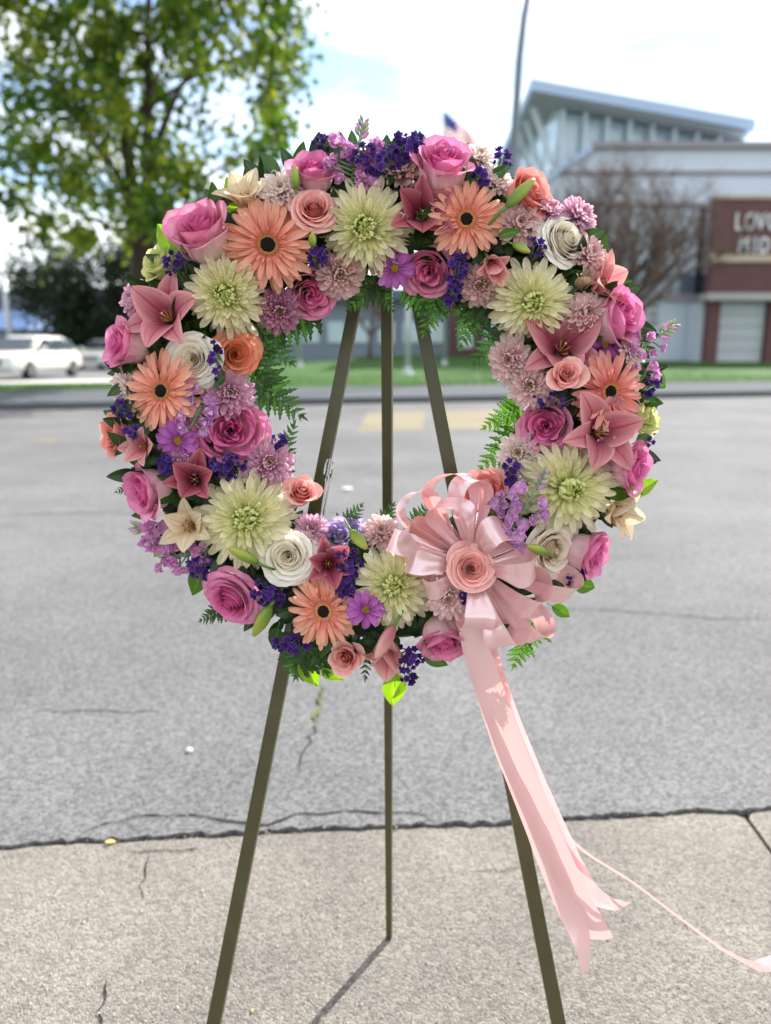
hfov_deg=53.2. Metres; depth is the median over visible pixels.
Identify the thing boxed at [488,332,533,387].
chrysanthemum
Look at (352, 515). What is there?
fern frond
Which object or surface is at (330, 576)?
lily
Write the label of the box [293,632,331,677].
fern frond
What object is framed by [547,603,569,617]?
leaf
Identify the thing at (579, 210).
chrysanthemum
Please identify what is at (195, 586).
leaf
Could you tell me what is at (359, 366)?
lawn
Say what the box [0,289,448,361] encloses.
school wing
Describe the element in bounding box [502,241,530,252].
lily bud
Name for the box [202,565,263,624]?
rose
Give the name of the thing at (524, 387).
chrysanthemum
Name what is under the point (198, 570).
statice sprig
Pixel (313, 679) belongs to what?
leaf
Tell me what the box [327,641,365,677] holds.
rose
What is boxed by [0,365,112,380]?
parking lot
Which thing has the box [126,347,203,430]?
gerbera
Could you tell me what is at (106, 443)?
rose
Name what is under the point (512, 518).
stock spike
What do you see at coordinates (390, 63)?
sky
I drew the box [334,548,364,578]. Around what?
statice sprig
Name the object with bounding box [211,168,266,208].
lily
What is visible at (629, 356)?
chrysanthemum
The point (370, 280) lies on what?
fern frond
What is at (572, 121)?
window
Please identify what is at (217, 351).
statice sprig
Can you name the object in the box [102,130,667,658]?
foam ring
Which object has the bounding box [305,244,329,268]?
statice sprig
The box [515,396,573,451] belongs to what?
rose
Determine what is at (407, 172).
chrysanthemum
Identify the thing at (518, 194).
lily bud
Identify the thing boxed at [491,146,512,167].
statice sprig
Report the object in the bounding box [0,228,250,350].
evergreen tree
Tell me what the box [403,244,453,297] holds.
rose
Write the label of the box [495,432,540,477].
chrysanthemum
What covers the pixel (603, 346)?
daisy
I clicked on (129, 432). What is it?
statice sprig
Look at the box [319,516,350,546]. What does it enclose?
carnation
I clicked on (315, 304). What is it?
rose
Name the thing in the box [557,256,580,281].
fern frond
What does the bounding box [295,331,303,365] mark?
lawn post
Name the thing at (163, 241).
leaf
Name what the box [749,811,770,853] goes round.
concrete slab
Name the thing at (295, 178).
lily bud
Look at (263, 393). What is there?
fern frond
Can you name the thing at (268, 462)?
chrysanthemum
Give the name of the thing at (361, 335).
window
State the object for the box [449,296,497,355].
brick building
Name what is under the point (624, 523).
lily
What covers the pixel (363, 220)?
chrysanthemum
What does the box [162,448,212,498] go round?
lily
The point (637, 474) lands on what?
rose
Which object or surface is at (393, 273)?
daisy
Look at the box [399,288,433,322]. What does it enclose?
fern frond
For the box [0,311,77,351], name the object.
house
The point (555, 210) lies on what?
chrysanthemum
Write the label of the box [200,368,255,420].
chrysanthemum
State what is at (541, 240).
statice sprig
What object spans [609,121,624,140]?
window
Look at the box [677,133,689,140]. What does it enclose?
window
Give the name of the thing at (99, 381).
path
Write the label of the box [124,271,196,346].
lily
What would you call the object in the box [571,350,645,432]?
gerbera
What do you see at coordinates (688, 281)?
window
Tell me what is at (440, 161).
rose
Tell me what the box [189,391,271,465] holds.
rose
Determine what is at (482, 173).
statice sprig
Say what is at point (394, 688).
leaf
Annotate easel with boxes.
[206,267,565,1023]
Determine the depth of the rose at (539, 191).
1.06 m
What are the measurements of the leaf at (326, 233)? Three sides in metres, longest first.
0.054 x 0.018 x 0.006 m
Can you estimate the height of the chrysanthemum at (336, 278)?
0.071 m
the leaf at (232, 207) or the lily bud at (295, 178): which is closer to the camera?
the lily bud at (295, 178)
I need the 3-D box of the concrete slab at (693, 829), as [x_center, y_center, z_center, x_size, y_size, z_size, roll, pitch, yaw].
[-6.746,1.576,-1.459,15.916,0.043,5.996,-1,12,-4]
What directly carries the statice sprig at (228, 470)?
attached to the foam ring
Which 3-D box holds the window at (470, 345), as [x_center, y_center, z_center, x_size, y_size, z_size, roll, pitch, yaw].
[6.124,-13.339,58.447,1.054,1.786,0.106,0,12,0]
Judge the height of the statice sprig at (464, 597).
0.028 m
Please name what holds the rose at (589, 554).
attached to the foam ring
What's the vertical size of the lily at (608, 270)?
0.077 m
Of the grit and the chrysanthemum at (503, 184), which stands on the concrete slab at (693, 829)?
the grit
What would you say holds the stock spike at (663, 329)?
attached to the foam ring
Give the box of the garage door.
[716,303,765,361]
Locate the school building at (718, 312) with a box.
[495,79,770,361]
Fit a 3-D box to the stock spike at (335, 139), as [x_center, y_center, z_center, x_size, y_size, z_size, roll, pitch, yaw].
[-0.044,-0.478,1.044,0.088,0.123,0.039,-2,12,-10]
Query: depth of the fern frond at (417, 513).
1.13 m
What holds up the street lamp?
on the lawn at (359, 366)
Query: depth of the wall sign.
44.07 m
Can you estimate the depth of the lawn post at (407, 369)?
29.22 m
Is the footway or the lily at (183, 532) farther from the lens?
the footway
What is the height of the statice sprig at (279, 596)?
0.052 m
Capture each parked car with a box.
[0,336,81,379]
[78,339,105,369]
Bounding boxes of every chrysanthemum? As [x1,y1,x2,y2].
[109,366,134,403]
[119,279,142,316]
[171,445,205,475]
[183,250,272,340]
[193,467,299,569]
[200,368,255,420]
[239,437,294,488]
[257,169,303,207]
[257,287,301,336]
[293,512,328,544]
[312,248,364,300]
[316,175,415,277]
[351,539,435,630]
[361,514,401,551]
[382,152,418,187]
[425,572,466,621]
[459,261,500,308]
[464,142,496,170]
[477,164,512,197]
[486,257,575,339]
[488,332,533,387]
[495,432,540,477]
[497,201,543,250]
[505,364,553,410]
[515,430,620,536]
[535,197,565,219]
[560,195,596,232]
[561,291,607,332]
[572,231,605,275]
[572,436,613,480]
[612,337,645,366]
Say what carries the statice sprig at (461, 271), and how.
attached to the foam ring
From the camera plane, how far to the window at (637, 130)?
48.31 m
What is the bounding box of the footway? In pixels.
[0,381,770,402]
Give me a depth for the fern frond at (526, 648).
1.21 m
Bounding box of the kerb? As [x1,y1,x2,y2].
[0,391,770,410]
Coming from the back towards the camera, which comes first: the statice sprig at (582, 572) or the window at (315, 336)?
the window at (315, 336)
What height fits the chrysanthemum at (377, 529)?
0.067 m
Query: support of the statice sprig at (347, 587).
attached to the foam ring
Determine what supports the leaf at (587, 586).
attached to the foam ring
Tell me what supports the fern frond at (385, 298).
attached to the foam ring
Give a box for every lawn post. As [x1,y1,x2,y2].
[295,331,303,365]
[400,301,414,373]
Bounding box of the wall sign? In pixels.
[735,213,770,252]
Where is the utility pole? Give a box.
[0,273,12,336]
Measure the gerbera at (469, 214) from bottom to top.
0.104 m
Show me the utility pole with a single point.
(8, 321)
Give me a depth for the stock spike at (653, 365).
1.09 m
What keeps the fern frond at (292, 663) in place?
attached to the foam ring
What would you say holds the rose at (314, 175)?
attached to the foam ring
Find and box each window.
[303,322,318,342]
[328,322,343,342]
[355,322,368,342]
[378,322,394,342]
[403,322,417,342]
[429,322,442,342]
[459,324,472,347]
[484,324,497,347]
[563,113,580,163]
[586,117,602,147]
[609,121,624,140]
[632,125,646,140]
[633,274,705,293]
[643,302,659,325]
[654,129,668,140]
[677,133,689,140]
[699,137,711,140]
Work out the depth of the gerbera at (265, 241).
1.05 m
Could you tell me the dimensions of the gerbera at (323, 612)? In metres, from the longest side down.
0.119 x 0.106 x 0.097 m
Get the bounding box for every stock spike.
[128,520,211,574]
[153,536,220,575]
[176,374,218,437]
[322,114,384,194]
[486,489,520,518]
[495,465,551,556]
[612,319,680,370]
[629,359,661,390]
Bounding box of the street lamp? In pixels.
[508,0,529,178]
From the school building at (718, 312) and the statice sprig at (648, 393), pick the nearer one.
the statice sprig at (648, 393)
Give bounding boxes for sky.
[0,0,770,288]
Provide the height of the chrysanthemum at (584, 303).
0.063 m
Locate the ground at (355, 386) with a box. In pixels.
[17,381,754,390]
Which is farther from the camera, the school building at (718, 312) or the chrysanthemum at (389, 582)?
the school building at (718, 312)
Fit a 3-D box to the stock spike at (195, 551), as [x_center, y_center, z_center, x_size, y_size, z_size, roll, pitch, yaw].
[-0.286,0.063,1.134,0.116,0.069,0.038,-1,12,-5]
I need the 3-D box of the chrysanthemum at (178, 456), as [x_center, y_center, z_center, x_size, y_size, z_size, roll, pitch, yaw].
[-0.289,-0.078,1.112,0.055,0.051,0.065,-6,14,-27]
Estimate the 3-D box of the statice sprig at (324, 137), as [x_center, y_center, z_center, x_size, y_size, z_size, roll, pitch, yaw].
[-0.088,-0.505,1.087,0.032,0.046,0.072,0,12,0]
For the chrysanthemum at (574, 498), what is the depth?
1.09 m
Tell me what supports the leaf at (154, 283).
attached to the foam ring
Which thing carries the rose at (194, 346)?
attached to the foam ring
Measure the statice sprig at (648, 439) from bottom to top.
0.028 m
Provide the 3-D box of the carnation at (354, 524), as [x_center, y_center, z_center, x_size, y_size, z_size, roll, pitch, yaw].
[-0.045,0.029,1.159,0.046,0.046,0.043,9,15,35]
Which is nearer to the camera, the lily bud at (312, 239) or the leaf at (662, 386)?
the lily bud at (312, 239)
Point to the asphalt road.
(126, 677)
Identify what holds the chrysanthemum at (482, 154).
on the foam ring
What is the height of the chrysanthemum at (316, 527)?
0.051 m
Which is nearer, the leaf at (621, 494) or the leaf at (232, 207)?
the leaf at (232, 207)
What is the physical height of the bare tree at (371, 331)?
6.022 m
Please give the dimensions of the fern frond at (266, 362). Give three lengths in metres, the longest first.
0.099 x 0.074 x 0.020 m
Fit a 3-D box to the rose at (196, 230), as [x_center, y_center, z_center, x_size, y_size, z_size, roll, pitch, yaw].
[-0.254,-0.380,1.052,0.092,0.112,0.104,-5,13,-24]
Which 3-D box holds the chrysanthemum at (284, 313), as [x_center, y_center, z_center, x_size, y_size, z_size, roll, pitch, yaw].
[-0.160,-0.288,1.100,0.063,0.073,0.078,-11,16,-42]
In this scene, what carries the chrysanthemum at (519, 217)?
in the foam ring
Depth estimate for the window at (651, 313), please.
47.42 m
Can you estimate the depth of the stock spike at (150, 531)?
1.13 m
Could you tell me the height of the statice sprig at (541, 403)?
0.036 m
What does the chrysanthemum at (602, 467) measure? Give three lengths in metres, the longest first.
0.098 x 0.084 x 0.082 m
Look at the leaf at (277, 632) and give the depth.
1.16 m
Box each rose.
[99,412,136,458]
[102,315,150,367]
[122,462,172,521]
[141,243,175,281]
[162,197,228,264]
[164,331,223,388]
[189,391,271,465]
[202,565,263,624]
[213,329,263,376]
[258,530,318,586]
[282,474,323,510]
[284,150,336,191]
[284,266,336,320]
[287,189,337,233]
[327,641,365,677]
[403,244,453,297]
[409,134,475,192]
[415,614,463,661]
[446,540,495,592]
[464,467,508,513]
[506,167,553,218]
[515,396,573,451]
[526,525,572,579]
[536,213,580,269]
[545,356,590,390]
[567,531,610,579]
[598,284,645,347]
[609,439,653,498]
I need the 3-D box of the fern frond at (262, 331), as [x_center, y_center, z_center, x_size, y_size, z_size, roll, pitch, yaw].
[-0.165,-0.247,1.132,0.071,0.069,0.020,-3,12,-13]
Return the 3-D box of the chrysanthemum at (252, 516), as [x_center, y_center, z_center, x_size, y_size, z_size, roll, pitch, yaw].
[-0.187,0.006,1.143,0.140,0.158,0.171,7,14,28]
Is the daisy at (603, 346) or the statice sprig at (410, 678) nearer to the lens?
the daisy at (603, 346)
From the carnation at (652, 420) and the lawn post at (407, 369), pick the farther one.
the lawn post at (407, 369)
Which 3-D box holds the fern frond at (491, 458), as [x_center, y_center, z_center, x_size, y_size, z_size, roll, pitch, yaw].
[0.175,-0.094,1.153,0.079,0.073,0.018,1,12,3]
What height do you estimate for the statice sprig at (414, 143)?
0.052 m
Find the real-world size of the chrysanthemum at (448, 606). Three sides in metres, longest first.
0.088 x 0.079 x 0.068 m
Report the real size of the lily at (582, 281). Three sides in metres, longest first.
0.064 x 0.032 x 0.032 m
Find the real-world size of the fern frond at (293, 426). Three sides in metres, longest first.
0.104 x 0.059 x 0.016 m
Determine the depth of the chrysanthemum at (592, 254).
1.07 m
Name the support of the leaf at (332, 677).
attached to the foam ring
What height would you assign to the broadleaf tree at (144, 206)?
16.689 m
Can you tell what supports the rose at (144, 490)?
attached to the foam ring
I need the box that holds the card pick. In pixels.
[319,456,333,517]
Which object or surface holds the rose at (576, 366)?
attached to the foam ring
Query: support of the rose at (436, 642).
attached to the foam ring
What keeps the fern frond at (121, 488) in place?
attached to the foam ring
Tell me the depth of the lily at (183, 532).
1.10 m
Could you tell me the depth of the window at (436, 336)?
60.28 m
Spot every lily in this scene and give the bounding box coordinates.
[117,427,156,465]
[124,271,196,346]
[159,498,209,551]
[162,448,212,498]
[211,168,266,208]
[309,536,353,588]
[357,625,410,681]
[391,175,453,232]
[476,250,509,286]
[524,308,601,381]
[563,391,643,470]
[575,265,595,290]
[590,249,627,304]
[604,490,645,539]
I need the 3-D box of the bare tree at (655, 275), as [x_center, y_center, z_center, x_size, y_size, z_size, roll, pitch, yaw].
[11.900,-13.161,38.010,15.521,11.848,12.232,0,12,0]
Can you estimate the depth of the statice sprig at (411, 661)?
1.15 m
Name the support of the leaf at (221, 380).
attached to the foam ring
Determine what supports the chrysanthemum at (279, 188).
in the foam ring
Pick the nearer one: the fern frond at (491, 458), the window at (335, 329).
the fern frond at (491, 458)
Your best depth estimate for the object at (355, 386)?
26.26 m
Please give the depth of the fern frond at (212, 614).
1.18 m
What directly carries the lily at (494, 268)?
attached to the foam ring
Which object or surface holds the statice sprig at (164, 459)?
attached to the foam ring
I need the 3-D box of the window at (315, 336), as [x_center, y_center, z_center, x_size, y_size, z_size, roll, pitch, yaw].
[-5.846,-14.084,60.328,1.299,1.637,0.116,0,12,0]
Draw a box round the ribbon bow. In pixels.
[385,473,770,973]
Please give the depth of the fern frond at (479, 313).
1.12 m
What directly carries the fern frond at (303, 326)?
attached to the foam ring
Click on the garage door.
(726, 308)
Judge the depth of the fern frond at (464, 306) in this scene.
1.13 m
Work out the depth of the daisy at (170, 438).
1.09 m
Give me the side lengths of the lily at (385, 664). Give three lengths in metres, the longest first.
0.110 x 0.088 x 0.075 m
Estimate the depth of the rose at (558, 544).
1.11 m
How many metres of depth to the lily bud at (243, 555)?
1.07 m
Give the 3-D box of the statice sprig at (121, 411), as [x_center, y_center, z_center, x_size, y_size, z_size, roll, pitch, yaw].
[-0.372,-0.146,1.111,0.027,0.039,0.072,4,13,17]
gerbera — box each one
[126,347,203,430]
[222,197,315,293]
[288,578,358,650]
[427,180,505,259]
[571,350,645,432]
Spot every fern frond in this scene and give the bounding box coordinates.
[114,484,124,495]
[126,412,137,423]
[198,605,225,624]
[245,349,283,399]
[249,368,307,421]
[252,322,296,366]
[263,318,322,350]
[275,420,298,472]
[277,630,331,681]
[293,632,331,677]
[336,502,364,528]
[345,274,384,312]
[355,632,372,680]
[368,284,395,314]
[376,501,396,519]
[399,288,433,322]
[408,503,428,520]
[415,289,456,339]
[440,299,493,332]
[453,301,482,351]
[467,323,504,368]
[478,425,514,469]
[479,398,526,431]
[507,620,551,670]
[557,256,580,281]
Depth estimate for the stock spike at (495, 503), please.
1.06 m
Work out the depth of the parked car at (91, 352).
36.55 m
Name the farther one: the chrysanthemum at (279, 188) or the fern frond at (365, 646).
the fern frond at (365, 646)
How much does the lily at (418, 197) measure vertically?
0.077 m
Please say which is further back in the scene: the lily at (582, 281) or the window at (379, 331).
the window at (379, 331)
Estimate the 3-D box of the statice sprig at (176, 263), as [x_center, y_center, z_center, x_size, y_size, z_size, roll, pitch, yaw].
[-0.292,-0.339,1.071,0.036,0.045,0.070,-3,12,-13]
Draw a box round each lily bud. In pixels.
[227,546,275,570]
[252,587,283,636]
[291,165,299,194]
[308,232,316,249]
[344,519,367,549]
[374,605,405,658]
[485,178,535,228]
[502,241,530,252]
[526,544,557,557]
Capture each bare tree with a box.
[336,289,398,358]
[517,123,768,310]
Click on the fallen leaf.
(109, 841)
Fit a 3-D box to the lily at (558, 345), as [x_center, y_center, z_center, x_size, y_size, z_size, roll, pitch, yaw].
[0.237,-0.245,1.090,0.098,0.116,0.113,-7,14,-30]
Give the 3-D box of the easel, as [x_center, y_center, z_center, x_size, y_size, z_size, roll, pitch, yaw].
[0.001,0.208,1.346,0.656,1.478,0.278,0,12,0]
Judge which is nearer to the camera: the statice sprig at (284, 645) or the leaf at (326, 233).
the leaf at (326, 233)
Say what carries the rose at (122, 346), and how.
attached to the foam ring
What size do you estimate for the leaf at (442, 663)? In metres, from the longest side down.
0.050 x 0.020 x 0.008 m
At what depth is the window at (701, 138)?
48.38 m
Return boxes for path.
[0,379,111,384]
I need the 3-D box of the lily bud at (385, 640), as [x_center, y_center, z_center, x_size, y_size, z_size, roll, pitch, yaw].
[0.009,0.169,1.113,0.020,0.094,0.036,28,9,-2]
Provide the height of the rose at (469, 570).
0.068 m
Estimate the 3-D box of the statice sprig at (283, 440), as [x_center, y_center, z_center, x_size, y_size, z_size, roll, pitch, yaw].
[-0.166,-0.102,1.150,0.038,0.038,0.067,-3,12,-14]
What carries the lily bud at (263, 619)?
attached to the foam ring
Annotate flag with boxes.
[444,112,475,144]
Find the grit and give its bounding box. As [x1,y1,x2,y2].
[0,769,770,1023]
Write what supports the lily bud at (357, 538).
attached to the foam ring
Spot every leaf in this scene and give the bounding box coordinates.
[105,839,116,842]
[147,276,178,289]
[157,224,189,258]
[188,565,205,595]
[214,373,226,387]
[224,177,227,187]
[227,202,241,212]
[268,621,283,649]
[298,664,318,685]
[318,223,338,236]
[320,663,343,680]
[382,673,405,705]
[423,657,447,666]
[493,228,521,237]
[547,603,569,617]
[576,579,594,593]
[606,485,641,500]
[640,479,657,496]
[641,366,665,388]
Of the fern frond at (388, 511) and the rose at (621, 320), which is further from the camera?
the fern frond at (388, 511)
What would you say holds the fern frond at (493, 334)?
attached to the foam ring
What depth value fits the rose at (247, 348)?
1.09 m
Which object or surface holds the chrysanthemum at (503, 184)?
in the foam ring
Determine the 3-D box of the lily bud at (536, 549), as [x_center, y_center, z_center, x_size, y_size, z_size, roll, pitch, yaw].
[0.221,0.056,1.077,0.062,0.014,0.024,20,3,-19]
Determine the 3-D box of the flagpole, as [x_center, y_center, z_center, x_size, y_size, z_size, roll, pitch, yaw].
[2.921,-13.706,37.980,0.572,12.762,0.371,0,12,0]
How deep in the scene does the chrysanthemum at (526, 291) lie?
1.06 m
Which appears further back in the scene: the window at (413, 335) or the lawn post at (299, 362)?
the window at (413, 335)
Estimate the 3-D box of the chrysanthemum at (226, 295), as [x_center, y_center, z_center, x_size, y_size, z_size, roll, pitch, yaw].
[-0.218,-0.311,1.111,0.128,0.122,0.160,38,9,-8]
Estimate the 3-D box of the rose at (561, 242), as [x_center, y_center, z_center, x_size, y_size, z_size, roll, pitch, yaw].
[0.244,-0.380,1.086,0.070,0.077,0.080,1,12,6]
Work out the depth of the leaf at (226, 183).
1.10 m
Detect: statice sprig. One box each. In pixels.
[110,398,136,420]
[121,424,139,440]
[156,453,176,475]
[162,250,187,278]
[185,556,212,581]
[205,452,247,481]
[206,339,224,380]
[250,579,288,606]
[269,432,288,451]
[271,633,311,654]
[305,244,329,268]
[311,133,329,152]
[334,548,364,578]
[334,575,355,599]
[349,141,402,178]
[393,130,424,163]
[397,644,425,673]
[399,672,418,685]
[443,282,462,314]
[446,250,471,286]
[459,591,466,604]
[470,165,489,190]
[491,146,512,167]
[501,457,520,485]
[527,236,547,264]
[532,390,576,410]
[566,566,587,585]
[638,371,662,397]
[644,436,655,447]
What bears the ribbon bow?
attached to the foam ring
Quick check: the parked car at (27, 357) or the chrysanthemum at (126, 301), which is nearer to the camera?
the chrysanthemum at (126, 301)
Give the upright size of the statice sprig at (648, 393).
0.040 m
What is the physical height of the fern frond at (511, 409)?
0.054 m
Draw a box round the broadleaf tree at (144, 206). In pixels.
[0,0,328,370]
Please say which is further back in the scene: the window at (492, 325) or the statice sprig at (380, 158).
the window at (492, 325)
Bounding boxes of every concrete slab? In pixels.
[0,814,770,1023]
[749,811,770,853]
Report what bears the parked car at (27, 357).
on the parking lot
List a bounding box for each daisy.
[155,416,198,460]
[346,589,387,628]
[373,246,416,288]
[592,335,621,360]
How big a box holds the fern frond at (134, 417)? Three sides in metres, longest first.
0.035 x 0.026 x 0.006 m
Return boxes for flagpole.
[441,93,447,364]
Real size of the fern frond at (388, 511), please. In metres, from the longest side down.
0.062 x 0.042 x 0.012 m
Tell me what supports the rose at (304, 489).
attached to the foam ring
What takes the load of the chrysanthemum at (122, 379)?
in the foam ring
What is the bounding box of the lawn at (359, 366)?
[0,356,770,390]
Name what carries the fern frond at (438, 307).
attached to the foam ring
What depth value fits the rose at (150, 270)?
1.09 m
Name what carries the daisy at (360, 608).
in the foam ring
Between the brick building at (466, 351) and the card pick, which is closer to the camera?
the card pick
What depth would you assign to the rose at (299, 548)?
1.10 m
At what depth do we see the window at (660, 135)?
48.33 m
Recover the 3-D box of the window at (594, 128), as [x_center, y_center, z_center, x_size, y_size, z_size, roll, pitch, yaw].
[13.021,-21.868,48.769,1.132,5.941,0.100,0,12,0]
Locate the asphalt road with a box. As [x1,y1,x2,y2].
[0,397,770,849]
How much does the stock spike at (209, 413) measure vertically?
0.093 m
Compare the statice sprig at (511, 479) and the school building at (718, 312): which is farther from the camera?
the school building at (718, 312)
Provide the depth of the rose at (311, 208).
1.04 m
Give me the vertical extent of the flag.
1.842 m
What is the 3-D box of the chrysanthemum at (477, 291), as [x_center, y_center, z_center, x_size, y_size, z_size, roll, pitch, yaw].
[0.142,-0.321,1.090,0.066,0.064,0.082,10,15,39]
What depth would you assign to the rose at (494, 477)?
1.12 m
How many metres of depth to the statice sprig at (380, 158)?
1.03 m
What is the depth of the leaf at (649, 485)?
1.15 m
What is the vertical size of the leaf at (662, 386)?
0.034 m
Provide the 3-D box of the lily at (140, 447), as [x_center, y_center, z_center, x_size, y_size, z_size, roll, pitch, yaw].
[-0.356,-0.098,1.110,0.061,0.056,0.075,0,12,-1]
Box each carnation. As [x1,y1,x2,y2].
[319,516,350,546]
[345,515,366,543]
[636,400,660,437]
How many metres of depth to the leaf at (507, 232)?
1.04 m
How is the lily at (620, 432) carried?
attached to the foam ring
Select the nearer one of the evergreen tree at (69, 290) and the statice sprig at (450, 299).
the statice sprig at (450, 299)

